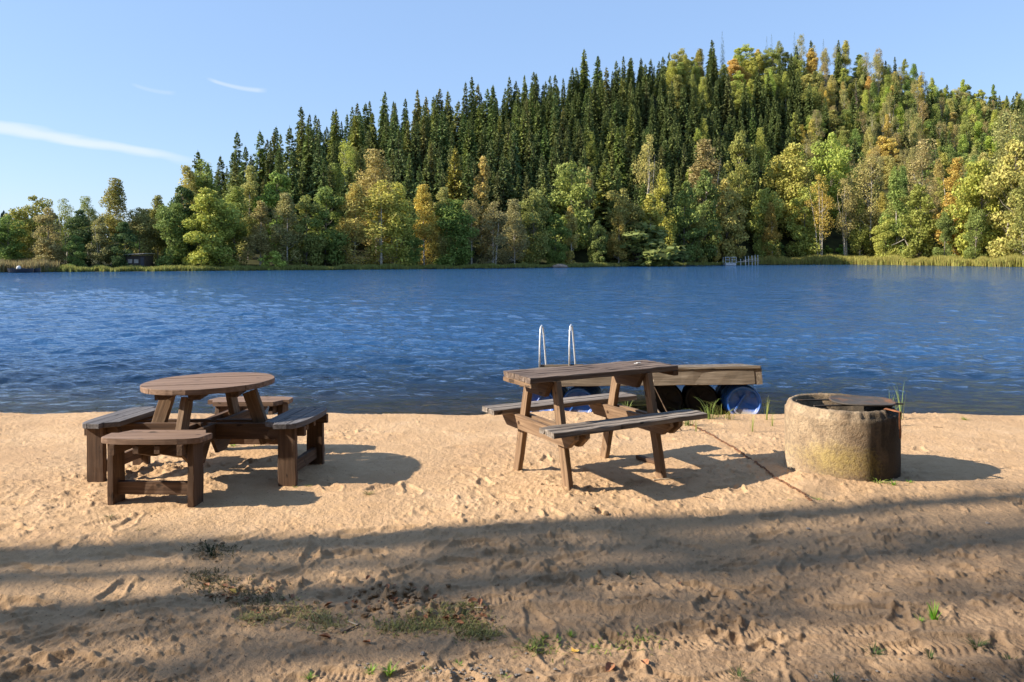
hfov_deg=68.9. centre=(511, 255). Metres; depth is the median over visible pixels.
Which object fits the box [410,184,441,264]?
birch tree
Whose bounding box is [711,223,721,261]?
birch tree
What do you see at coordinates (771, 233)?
birch tree
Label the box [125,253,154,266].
hut
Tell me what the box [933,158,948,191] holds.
birch tree
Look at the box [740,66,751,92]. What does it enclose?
broadleaf tree
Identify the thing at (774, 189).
spruce tree
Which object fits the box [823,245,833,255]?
shrub
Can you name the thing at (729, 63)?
broadleaf tree
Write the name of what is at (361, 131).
spruce tree
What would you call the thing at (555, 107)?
spruce tree
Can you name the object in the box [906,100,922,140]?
spruce tree
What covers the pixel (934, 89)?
broadleaf tree
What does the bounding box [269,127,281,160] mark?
spruce tree
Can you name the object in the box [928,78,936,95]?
birch tree
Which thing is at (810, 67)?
broadleaf tree
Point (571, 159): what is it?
spruce tree
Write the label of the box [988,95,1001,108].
broadleaf tree
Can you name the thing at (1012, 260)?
reed belt
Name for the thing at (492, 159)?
spruce tree
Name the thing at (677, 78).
broadleaf tree
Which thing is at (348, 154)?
birch tree
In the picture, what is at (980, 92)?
broadleaf tree
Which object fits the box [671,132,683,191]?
spruce tree
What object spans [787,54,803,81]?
broadleaf tree
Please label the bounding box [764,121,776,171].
spruce tree
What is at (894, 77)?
birch tree
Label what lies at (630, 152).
spruce tree
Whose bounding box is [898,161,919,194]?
broadleaf tree
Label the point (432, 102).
spruce tree
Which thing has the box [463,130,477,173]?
spruce tree
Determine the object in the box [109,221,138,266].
broadleaf tree
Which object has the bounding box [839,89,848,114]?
birch tree
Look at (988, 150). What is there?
broadleaf tree
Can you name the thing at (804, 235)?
broadleaf tree
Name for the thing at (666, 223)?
birch tree
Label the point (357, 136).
spruce tree
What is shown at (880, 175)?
birch tree
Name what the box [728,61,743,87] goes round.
broadleaf tree
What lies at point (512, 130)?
spruce tree
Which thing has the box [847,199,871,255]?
birch tree
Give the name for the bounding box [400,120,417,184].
spruce tree
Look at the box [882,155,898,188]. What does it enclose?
broadleaf tree
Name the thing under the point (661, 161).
spruce tree
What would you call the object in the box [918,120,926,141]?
broadleaf tree
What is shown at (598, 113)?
spruce tree
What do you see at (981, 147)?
spruce tree
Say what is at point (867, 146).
birch tree
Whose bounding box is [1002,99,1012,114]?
birch tree
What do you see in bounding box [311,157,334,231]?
spruce tree
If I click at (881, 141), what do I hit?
broadleaf tree
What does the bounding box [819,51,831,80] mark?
birch tree
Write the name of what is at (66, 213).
birch tree
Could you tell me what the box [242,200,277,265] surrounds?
birch tree
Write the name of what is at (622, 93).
spruce tree
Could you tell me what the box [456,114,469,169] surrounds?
spruce tree
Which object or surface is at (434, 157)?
spruce tree
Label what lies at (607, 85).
spruce tree
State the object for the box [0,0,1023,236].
sky
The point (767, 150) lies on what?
spruce tree
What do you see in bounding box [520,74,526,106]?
spruce tree
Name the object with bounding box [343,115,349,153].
spruce tree
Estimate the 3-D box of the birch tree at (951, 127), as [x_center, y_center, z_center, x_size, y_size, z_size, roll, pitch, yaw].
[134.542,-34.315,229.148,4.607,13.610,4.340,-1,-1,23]
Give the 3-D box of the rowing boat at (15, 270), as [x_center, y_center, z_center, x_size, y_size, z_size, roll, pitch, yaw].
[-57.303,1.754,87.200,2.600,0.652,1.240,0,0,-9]
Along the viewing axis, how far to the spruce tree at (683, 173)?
180.49 m
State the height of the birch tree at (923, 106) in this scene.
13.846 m
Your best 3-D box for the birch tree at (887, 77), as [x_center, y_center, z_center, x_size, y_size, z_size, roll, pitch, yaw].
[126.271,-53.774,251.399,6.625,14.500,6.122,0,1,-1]
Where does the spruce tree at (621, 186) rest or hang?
on the hill
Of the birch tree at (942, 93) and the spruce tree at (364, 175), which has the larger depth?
the birch tree at (942, 93)
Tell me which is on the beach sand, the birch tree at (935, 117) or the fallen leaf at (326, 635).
the fallen leaf at (326, 635)
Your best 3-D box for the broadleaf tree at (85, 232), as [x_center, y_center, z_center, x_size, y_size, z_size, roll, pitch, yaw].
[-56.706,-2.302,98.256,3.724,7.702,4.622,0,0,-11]
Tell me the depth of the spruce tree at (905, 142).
205.99 m
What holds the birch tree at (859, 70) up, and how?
on the hill
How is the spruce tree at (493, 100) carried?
on the hill
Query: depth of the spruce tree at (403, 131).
167.51 m
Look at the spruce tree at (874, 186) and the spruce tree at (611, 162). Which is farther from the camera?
the spruce tree at (874, 186)
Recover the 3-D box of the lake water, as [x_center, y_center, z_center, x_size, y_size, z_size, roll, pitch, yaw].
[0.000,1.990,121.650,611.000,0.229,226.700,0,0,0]
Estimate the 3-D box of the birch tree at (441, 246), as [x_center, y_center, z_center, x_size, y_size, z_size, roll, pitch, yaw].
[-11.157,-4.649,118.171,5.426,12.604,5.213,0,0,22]
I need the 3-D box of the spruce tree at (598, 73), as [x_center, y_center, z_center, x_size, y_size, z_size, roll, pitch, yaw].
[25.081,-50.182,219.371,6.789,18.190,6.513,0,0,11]
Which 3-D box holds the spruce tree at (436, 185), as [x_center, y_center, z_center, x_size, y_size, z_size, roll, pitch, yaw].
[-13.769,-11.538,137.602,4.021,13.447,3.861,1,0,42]
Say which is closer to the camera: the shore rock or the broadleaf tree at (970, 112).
the shore rock
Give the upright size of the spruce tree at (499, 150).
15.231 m
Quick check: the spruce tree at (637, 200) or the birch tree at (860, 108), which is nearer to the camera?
the spruce tree at (637, 200)
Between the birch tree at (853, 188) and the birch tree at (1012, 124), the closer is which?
the birch tree at (853, 188)
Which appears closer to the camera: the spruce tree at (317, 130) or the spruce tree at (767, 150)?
the spruce tree at (317, 130)
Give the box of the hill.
[6,73,1006,271]
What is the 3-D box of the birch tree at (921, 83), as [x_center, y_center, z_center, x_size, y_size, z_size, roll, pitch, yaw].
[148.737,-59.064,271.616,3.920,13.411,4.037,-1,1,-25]
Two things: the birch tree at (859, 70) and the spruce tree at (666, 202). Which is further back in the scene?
the birch tree at (859, 70)
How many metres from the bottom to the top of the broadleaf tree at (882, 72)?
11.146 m
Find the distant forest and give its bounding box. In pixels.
[0,210,116,242]
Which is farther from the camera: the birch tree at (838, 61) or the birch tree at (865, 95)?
the birch tree at (838, 61)
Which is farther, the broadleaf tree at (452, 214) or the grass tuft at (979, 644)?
the broadleaf tree at (452, 214)
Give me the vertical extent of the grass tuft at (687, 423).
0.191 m
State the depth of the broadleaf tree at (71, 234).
129.71 m
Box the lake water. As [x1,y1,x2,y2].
[0,265,1023,414]
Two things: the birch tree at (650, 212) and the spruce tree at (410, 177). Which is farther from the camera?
the birch tree at (650, 212)
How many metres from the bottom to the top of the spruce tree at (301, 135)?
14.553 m
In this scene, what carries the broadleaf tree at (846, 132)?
on the hill
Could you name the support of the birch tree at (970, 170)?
on the hill
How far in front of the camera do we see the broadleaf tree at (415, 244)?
112.13 m
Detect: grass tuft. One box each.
[194,543,229,558]
[362,663,377,674]
[382,658,400,676]
[516,632,547,651]
[681,408,699,425]
[693,399,720,419]
[706,401,733,418]
[709,406,737,419]
[725,662,754,681]
[764,395,770,419]
[825,670,842,681]
[859,641,894,659]
[871,477,894,484]
[888,384,905,418]
[921,648,935,658]
[926,602,941,619]
[960,634,990,650]
[991,651,1017,659]
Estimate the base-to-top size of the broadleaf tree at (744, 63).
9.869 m
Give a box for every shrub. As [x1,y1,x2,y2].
[257,250,287,269]
[587,222,691,266]
[773,242,785,255]
[784,241,798,256]
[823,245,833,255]
[835,244,848,255]
[849,247,861,254]
[865,245,876,256]
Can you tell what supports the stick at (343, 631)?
on the beach sand
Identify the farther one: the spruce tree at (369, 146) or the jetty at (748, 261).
the jetty at (748, 261)
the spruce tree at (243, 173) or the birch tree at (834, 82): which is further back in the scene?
the birch tree at (834, 82)
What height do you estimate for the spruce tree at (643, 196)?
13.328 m
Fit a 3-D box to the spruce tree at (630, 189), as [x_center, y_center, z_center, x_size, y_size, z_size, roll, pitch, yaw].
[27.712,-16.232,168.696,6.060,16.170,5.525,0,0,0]
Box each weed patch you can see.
[175,539,299,614]
[234,592,358,635]
[352,595,509,643]
[510,625,672,664]
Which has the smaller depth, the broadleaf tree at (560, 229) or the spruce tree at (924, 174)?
the broadleaf tree at (560, 229)
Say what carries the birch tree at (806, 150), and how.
on the hill
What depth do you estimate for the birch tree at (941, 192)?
177.41 m
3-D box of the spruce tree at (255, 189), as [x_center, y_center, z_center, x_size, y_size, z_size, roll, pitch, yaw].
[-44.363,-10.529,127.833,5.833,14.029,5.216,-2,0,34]
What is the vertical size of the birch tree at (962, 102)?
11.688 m
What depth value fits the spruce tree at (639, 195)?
162.07 m
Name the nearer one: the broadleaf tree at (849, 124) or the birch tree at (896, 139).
the birch tree at (896, 139)
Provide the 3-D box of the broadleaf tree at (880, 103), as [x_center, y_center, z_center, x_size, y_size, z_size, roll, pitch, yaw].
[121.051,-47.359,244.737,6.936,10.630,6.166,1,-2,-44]
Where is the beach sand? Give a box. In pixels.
[0,389,1023,681]
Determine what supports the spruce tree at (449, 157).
on the hill
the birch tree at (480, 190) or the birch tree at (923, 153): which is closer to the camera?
the birch tree at (480, 190)
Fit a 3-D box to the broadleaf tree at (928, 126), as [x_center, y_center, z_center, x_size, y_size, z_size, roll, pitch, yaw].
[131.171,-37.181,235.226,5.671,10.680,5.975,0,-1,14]
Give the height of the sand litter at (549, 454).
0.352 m
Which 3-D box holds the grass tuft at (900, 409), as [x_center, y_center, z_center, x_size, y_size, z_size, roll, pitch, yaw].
[4.135,1.550,8.028,0.201,0.446,0.299,0,0,5]
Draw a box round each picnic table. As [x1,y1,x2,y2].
[82,372,327,507]
[482,360,707,490]
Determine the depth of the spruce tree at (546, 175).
155.13 m
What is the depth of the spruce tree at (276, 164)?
134.75 m
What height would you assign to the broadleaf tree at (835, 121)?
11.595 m
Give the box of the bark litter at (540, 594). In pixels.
[4,452,1023,681]
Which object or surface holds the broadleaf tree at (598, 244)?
on the hill
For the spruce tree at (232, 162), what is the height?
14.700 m
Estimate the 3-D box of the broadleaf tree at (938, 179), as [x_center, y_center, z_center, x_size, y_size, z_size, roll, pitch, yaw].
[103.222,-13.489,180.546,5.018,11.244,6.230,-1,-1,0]
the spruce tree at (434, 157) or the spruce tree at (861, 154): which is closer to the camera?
the spruce tree at (434, 157)
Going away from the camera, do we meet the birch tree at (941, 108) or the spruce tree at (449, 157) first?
the spruce tree at (449, 157)
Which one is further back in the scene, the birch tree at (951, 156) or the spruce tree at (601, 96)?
the spruce tree at (601, 96)
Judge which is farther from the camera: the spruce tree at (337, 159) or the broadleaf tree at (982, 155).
the broadleaf tree at (982, 155)
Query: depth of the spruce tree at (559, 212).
143.06 m
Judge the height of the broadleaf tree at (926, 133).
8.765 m
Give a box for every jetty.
[723,257,735,264]
[738,255,759,264]
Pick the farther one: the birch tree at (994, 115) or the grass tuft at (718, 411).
the birch tree at (994, 115)
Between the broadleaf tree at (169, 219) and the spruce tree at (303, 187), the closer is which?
the broadleaf tree at (169, 219)
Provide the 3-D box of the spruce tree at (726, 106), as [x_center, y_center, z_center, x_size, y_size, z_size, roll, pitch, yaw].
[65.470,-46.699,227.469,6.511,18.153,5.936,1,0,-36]
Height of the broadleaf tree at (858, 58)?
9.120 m
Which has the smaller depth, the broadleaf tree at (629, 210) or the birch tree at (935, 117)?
the broadleaf tree at (629, 210)
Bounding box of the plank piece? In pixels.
[636,455,653,463]
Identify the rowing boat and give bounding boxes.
[7,268,33,272]
[21,268,40,271]
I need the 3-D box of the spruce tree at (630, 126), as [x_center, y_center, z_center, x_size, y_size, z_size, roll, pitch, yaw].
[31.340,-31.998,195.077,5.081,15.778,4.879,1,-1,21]
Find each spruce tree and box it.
[180,152,204,225]
[196,176,209,248]
[213,155,226,198]
[215,170,223,198]
[221,168,229,202]
[223,153,237,199]
[223,161,247,249]
[226,132,243,193]
[238,174,250,241]
[239,147,250,211]
[244,156,270,219]
[252,131,266,191]
[260,139,274,210]
[260,140,268,167]
[260,180,272,235]
[266,131,279,173]
[268,153,287,222]
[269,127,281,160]
[269,150,282,211]
[275,134,284,163]
[282,125,307,202]
[287,149,301,222]
[294,107,305,165]
[295,117,305,171]
[297,161,308,224]
[298,124,314,194]
[304,144,324,230]
[306,113,314,138]
[309,128,327,184]
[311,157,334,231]
[312,115,317,145]
[313,119,320,149]
[321,164,341,225]
[326,109,343,167]
[326,120,343,156]
[327,141,336,180]
[332,140,340,167]
[333,167,360,247]
[334,141,345,207]
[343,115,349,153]
[345,115,366,177]
[348,115,357,148]
[353,144,365,202]
[354,102,360,115]
[356,114,365,158]
[359,156,371,213]
[360,102,373,144]
[362,122,367,144]
[362,130,373,170]
[367,113,380,154]
[376,92,389,142]
[378,113,389,182]
[380,117,393,168]
[382,122,399,189]
[382,172,404,249]
[388,103,399,131]
[389,148,403,192]
[390,110,398,146]
[392,132,405,190]
[395,125,403,164]
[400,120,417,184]
[401,109,411,151]
[401,154,416,210]
[402,176,417,249]
[407,122,422,188]
[407,153,416,196]
[410,88,422,140]
[411,110,421,156]
[411,166,428,243]
[416,124,427,180]
[419,113,428,148]
[420,155,433,219]
[422,97,430,126]
[422,115,447,181]
[423,136,443,185]
[423,143,436,207]
[425,113,432,151]
[427,96,436,132]
[428,100,440,144]
[431,160,443,217]
[432,168,455,241]
[435,111,449,170]
[436,144,444,184]
[437,89,444,123]
[440,148,480,250]
[441,92,456,137]
[444,132,456,183]
[444,146,459,198]
[448,100,462,153]
[455,109,465,158]
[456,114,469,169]
[457,156,463,183]
[460,120,475,175]
[460,154,479,237]
[461,81,469,126]
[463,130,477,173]
[465,76,480,122]
[469,161,480,218]
[472,131,487,179]
[473,105,487,155]
[474,85,481,116]
[479,139,497,205]
[480,176,491,207]
[483,88,491,126]
[484,88,497,143]
[485,172,496,228]
[486,103,496,154]
[488,123,502,178]
[490,132,504,180]
[491,171,506,235]
[494,153,518,237]
[496,116,503,147]
[503,119,511,171]
[504,159,516,211]
[505,132,513,170]
[508,103,521,159]
[508,131,524,199]
[508,144,520,197]
[509,122,520,175]
[510,86,522,131]
[515,106,524,159]
[517,108,529,171]
[519,175,534,243]
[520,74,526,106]
[520,97,532,139]
[521,128,536,187]
[522,162,537,199]
[524,99,533,161]
[528,88,535,139]
[529,131,548,174]
[529,142,538,187]
[530,83,539,130]
[532,99,547,155]
[533,153,551,225]
[535,170,551,231]
[540,125,550,170]
[540,162,551,192]
[543,92,551,139]
[547,113,560,148]
[547,147,558,199]
[548,91,563,136]
[548,135,561,190]
[550,137,560,189]
[551,176,563,216]
[555,126,564,166]
[559,107,572,157]
[561,125,572,164]
[562,133,571,176]
[567,155,575,184]
[573,126,585,176]
[575,160,594,237]
[579,49,590,104]
[580,90,593,134]
[580,149,586,181]
[582,97,595,156]
[584,128,597,180]
[588,87,599,135]
[590,56,604,111]
[590,78,602,136]
[591,159,616,239]
[595,77,604,118]
[598,149,612,198]
[599,90,611,140]
[601,67,612,114]
[603,164,612,199]
[604,117,618,168]
[609,146,615,185]
[610,98,622,141]
[610,165,623,208]
[612,128,630,193]
[612,179,622,241]
[615,170,627,218]
[617,78,627,120]
[617,125,629,175]
[622,136,635,192]
[624,108,637,151]
[625,105,639,160]
[625,151,640,203]
[626,82,636,115]
[629,185,642,242]
[636,177,645,203]
[638,129,655,186]
[639,183,646,219]
[640,81,650,131]
[643,126,655,184]
[653,146,666,203]
[654,139,672,191]
[658,139,673,193]
[663,174,675,243]
[664,167,673,216]
[666,90,674,138]
[668,125,680,175]
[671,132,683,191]
[672,163,679,204]
[673,193,682,242]
[676,86,688,145]
[679,143,688,189]
[691,153,702,202]
[709,111,716,146]
[709,137,722,181]
[716,137,726,176]
[718,168,733,235]
[719,73,734,128]
[747,184,763,244]
[748,107,757,156]
[749,153,759,182]
[749,159,757,199]
[760,146,771,191]
[760,152,772,195]
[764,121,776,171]
[771,180,781,230]
[790,111,805,152]
[804,153,815,207]
[828,142,836,190]
[848,138,859,184]
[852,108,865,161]
[857,151,870,206]
[872,180,879,225]
[898,121,910,164]
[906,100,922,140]
[916,157,931,193]
[946,131,954,173]
[978,133,989,155]
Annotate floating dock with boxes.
[519,324,762,413]
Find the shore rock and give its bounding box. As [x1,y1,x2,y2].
[552,264,567,266]
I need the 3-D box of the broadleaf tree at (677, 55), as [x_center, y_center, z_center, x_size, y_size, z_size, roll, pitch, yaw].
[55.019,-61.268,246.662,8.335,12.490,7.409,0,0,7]
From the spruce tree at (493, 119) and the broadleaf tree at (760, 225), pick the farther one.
the spruce tree at (493, 119)
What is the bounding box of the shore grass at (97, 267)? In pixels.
[33,261,746,271]
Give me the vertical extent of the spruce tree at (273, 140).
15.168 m
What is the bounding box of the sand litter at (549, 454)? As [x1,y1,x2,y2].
[2,413,1022,509]
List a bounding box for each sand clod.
[361,611,368,616]
[376,603,381,609]
[389,588,396,593]
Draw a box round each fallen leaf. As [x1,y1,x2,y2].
[319,633,330,637]
[605,662,614,671]
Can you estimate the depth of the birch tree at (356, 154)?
141.79 m
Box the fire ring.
[784,393,900,481]
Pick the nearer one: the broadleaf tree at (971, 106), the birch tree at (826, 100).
the birch tree at (826, 100)
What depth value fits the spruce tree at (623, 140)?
177.90 m
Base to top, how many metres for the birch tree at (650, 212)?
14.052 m
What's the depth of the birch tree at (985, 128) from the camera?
233.40 m
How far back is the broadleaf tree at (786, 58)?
267.47 m
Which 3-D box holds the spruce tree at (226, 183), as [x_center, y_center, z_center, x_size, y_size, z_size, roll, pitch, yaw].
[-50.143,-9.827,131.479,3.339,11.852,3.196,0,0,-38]
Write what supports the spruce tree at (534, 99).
on the hill
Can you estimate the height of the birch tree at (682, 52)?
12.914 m
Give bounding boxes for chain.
[683,422,812,500]
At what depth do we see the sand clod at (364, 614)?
3.53 m
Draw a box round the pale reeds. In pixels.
[0,257,59,271]
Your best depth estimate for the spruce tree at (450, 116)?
188.56 m
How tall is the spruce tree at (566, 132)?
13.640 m
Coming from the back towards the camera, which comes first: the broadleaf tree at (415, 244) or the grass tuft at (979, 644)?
the broadleaf tree at (415, 244)
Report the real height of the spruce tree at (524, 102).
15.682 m
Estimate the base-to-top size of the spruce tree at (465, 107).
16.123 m
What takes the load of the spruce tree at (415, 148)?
on the hill
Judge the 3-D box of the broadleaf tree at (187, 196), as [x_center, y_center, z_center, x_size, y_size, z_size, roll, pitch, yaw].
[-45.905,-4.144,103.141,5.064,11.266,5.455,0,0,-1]
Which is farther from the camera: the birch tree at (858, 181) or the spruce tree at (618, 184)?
the birch tree at (858, 181)
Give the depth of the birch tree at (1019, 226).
134.28 m
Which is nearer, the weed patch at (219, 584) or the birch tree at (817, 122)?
the weed patch at (219, 584)
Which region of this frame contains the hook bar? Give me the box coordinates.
[884,408,901,438]
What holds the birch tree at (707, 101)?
on the hill
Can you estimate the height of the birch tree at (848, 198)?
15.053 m
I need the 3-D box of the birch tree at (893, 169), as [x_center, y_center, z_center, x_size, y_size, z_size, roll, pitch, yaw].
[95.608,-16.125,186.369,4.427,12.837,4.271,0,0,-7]
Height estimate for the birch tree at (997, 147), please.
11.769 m
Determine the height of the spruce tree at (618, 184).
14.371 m
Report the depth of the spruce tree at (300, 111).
160.46 m
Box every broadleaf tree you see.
[0,214,28,261]
[1,195,63,258]
[28,207,70,264]
[61,235,86,266]
[62,209,94,264]
[62,216,83,255]
[83,215,105,259]
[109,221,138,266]
[119,207,160,259]
[128,229,140,252]
[152,201,191,266]
[164,185,197,264]
[181,187,234,265]
[189,198,243,266]
[251,171,293,258]
[285,194,328,265]
[303,185,350,265]
[397,231,424,264]
[433,198,479,265]
[515,187,552,264]
[543,213,571,263]
[544,160,596,254]
[587,220,608,262]
[596,188,644,262]
[666,180,706,261]
[667,74,686,110]
[667,86,680,118]
[668,51,691,85]
[672,62,690,93]
[687,168,722,261]
[687,213,707,262]
[688,57,696,71]
[706,178,749,261]
[717,64,730,86]
[723,130,760,233]
[726,58,745,85]
[727,80,747,115]
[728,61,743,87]
[732,71,746,98]
[733,48,745,72]
[740,44,757,65]
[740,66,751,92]
[741,59,756,82]
[745,57,758,83]
[745,79,759,105]
[747,188,784,256]
[749,49,764,73]
[754,52,766,79]
[759,71,768,89]
[759,142,825,240]
[762,48,775,74]
[763,49,782,77]
[771,74,784,104]
[782,52,789,74]
[784,187,823,256]
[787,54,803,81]
[800,74,819,108]
[801,86,825,117]
[804,48,818,77]
[804,114,827,147]
[804,139,825,175]
[806,132,858,223]
[812,70,823,91]
[826,109,842,139]
[833,109,854,142]
[833,126,851,148]
[836,68,851,99]
[843,112,855,142]
[847,78,863,105]
[852,54,866,76]
[863,206,885,246]
[867,136,890,178]
[870,216,899,257]
[873,95,891,126]
[874,66,890,93]
[880,138,903,179]
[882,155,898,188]
[884,195,913,244]
[897,183,939,258]
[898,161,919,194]
[899,90,915,121]
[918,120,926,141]
[922,128,930,137]
[922,150,938,183]
[923,121,937,138]
[925,85,945,100]
[929,152,950,182]
[930,177,945,221]
[932,211,957,256]
[933,200,956,249]
[937,144,966,178]
[944,159,1010,256]
[946,112,960,141]
[946,156,972,191]
[952,87,970,104]
[953,105,967,119]
[958,109,981,123]
[959,84,974,104]
[962,207,989,259]
[963,105,984,122]
[966,114,979,144]
[971,121,990,148]
[971,141,978,153]
[972,89,987,103]
[977,100,988,123]
[977,133,991,151]
[978,138,1023,257]
[978,152,993,164]
[981,106,992,124]
[982,195,1010,245]
[983,135,1001,158]
[985,148,995,165]
[986,122,999,136]
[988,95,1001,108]
[991,146,1007,158]
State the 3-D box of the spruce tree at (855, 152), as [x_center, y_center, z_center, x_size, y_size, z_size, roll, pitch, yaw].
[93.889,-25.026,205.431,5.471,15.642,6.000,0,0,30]
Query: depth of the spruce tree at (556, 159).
165.47 m
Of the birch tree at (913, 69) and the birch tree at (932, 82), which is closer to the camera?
the birch tree at (913, 69)
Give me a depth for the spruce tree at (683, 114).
211.15 m
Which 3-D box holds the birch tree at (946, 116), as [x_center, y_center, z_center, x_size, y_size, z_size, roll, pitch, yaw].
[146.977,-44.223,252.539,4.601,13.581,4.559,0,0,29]
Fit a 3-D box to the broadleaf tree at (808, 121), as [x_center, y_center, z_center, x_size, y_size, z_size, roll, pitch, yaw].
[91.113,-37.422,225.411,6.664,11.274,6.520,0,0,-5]
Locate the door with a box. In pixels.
[140,257,143,265]
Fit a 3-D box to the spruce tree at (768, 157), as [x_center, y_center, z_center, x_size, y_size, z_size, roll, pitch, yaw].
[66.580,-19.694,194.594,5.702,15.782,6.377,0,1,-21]
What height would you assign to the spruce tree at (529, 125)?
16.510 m
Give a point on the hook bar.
(900, 432)
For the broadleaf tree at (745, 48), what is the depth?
264.09 m
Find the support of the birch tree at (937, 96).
on the hill
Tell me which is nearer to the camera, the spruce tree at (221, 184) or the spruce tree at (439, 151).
the spruce tree at (221, 184)
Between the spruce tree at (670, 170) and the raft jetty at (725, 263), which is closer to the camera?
the raft jetty at (725, 263)
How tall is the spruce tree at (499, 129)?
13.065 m
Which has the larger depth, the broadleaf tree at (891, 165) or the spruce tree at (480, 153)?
the broadleaf tree at (891, 165)
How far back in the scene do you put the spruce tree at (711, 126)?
207.06 m
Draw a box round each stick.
[341,623,360,632]
[653,477,681,479]
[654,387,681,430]
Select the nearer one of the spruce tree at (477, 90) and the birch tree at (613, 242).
the birch tree at (613, 242)
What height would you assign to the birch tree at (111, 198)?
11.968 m
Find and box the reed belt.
[749,253,1023,266]
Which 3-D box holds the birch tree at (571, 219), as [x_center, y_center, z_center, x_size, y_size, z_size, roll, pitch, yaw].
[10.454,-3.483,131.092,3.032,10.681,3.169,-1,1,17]
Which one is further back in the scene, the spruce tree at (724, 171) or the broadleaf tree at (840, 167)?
the broadleaf tree at (840, 167)
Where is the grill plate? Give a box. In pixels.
[796,395,902,406]
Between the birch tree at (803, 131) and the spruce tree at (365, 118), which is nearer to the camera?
the spruce tree at (365, 118)
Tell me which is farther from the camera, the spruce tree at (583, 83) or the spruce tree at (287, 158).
the spruce tree at (583, 83)
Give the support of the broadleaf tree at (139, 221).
on the hill
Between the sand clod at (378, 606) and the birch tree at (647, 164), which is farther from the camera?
the birch tree at (647, 164)
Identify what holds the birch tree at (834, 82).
on the hill
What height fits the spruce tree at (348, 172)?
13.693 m
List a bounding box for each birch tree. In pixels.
[51,198,73,262]
[79,196,98,261]
[85,216,116,266]
[91,178,135,263]
[145,195,172,259]
[173,165,199,243]
[180,159,223,222]
[219,186,252,265]
[236,165,268,259]
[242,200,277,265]
[269,192,306,265]
[327,163,345,220]
[333,183,373,264]
[338,139,355,188]
[346,147,361,181]
[351,148,400,251]
[354,179,407,264]
[373,181,420,265]
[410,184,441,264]
[424,187,455,261]
[461,199,481,263]
[469,156,490,254]
[476,201,510,263]
[497,199,529,264]
[562,205,579,263]
[582,166,596,250]
[584,132,599,176]
[606,211,627,262]
[631,134,658,204]
[639,193,665,261]
[653,169,677,253]
[665,60,680,91]
[676,48,686,66]
[680,169,696,190]
[681,55,691,88]
[687,138,725,231]
[689,74,698,108]
[691,48,705,89]
[692,62,700,96]
[693,128,704,163]
[696,76,710,115]
[699,118,711,160]
[700,77,711,113]
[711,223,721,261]
[744,87,753,110]
[755,127,766,171]
[761,202,781,256]
[763,69,776,96]
[775,41,785,70]
[780,71,789,109]
[789,113,800,139]
[795,34,806,59]
[799,124,806,143]
[801,179,815,214]
[803,139,815,163]
[804,132,813,146]
[804,174,835,254]
[807,118,822,158]
[810,109,824,140]
[818,81,829,114]
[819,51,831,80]
[819,90,829,120]
[821,62,829,86]
[826,75,838,108]
[827,82,837,111]
[829,105,837,129]
[831,45,844,66]
[833,178,860,255]
[834,52,843,76]
[837,131,850,147]
[838,82,850,118]
[838,176,858,235]
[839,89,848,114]
[839,144,852,190]
[841,40,852,73]
[843,179,863,230]
[846,160,859,186]
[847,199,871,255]
[848,128,865,162]
[850,154,883,253]
[851,168,863,194]
[855,110,868,143]
[856,63,863,83]
[858,74,866,99]
[858,90,872,131]
[859,105,864,129]
[860,52,872,75]
[862,127,876,167]
[863,154,875,205]
[864,76,872,100]
[864,91,872,117]
[865,113,878,139]
[868,162,884,199]
[869,82,879,121]
[870,56,885,94]
[870,145,880,166]
[871,73,878,101]
[873,177,883,201]
[874,47,883,63]
[875,192,888,220]
[878,74,896,101]
[878,102,887,134]
[878,114,894,155]
[878,156,885,178]
[878,170,915,253]
[883,87,892,115]
[884,92,897,128]
[884,166,898,199]
[888,117,897,136]
[889,85,896,103]
[889,132,901,162]
[890,102,906,135]
[891,72,901,97]
[893,165,912,199]
[896,67,905,91]
[896,149,909,170]
[901,59,911,90]
[902,79,913,108]
[902,108,912,135]
[904,138,939,212]
[905,146,918,184]
[907,63,917,96]
[907,113,924,140]
[908,120,921,150]
[909,84,920,115]
[909,130,919,161]
[910,79,919,108]
[913,131,926,149]
[916,72,927,107]
[916,75,926,109]
[917,100,928,123]
[921,176,941,219]
[927,182,944,224]
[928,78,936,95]
[931,92,944,109]
[931,103,943,137]
[933,157,967,255]
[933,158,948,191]
[936,97,945,121]
[936,122,948,152]
[936,139,941,157]
[939,89,946,104]
[940,105,951,139]
[942,98,957,124]
[943,88,947,103]
[945,122,956,150]
[945,153,954,174]
[950,124,959,151]
[955,115,977,155]
[957,134,968,160]
[958,95,967,112]
[959,79,967,98]
[964,158,985,195]
[967,146,978,159]
[975,102,982,118]
[980,122,989,135]
[982,108,1023,227]
[987,109,1001,128]
[988,84,996,106]
[994,141,1000,163]
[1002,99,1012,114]
[1003,176,1023,255]
[1005,114,1019,133]
[1016,93,1023,111]
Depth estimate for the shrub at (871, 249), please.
169.45 m
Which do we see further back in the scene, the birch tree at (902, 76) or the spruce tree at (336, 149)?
the birch tree at (902, 76)
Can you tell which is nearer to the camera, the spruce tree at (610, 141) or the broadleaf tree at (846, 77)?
the spruce tree at (610, 141)
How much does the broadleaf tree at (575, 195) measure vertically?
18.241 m
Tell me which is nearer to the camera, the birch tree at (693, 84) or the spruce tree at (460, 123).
the spruce tree at (460, 123)
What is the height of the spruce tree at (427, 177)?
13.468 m
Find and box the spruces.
[279,32,1023,212]
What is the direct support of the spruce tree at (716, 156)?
on the hill
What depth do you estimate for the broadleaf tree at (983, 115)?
260.88 m
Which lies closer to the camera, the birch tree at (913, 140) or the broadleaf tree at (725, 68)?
the birch tree at (913, 140)
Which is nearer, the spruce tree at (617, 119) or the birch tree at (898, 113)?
the spruce tree at (617, 119)
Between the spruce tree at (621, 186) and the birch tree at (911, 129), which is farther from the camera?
the birch tree at (911, 129)

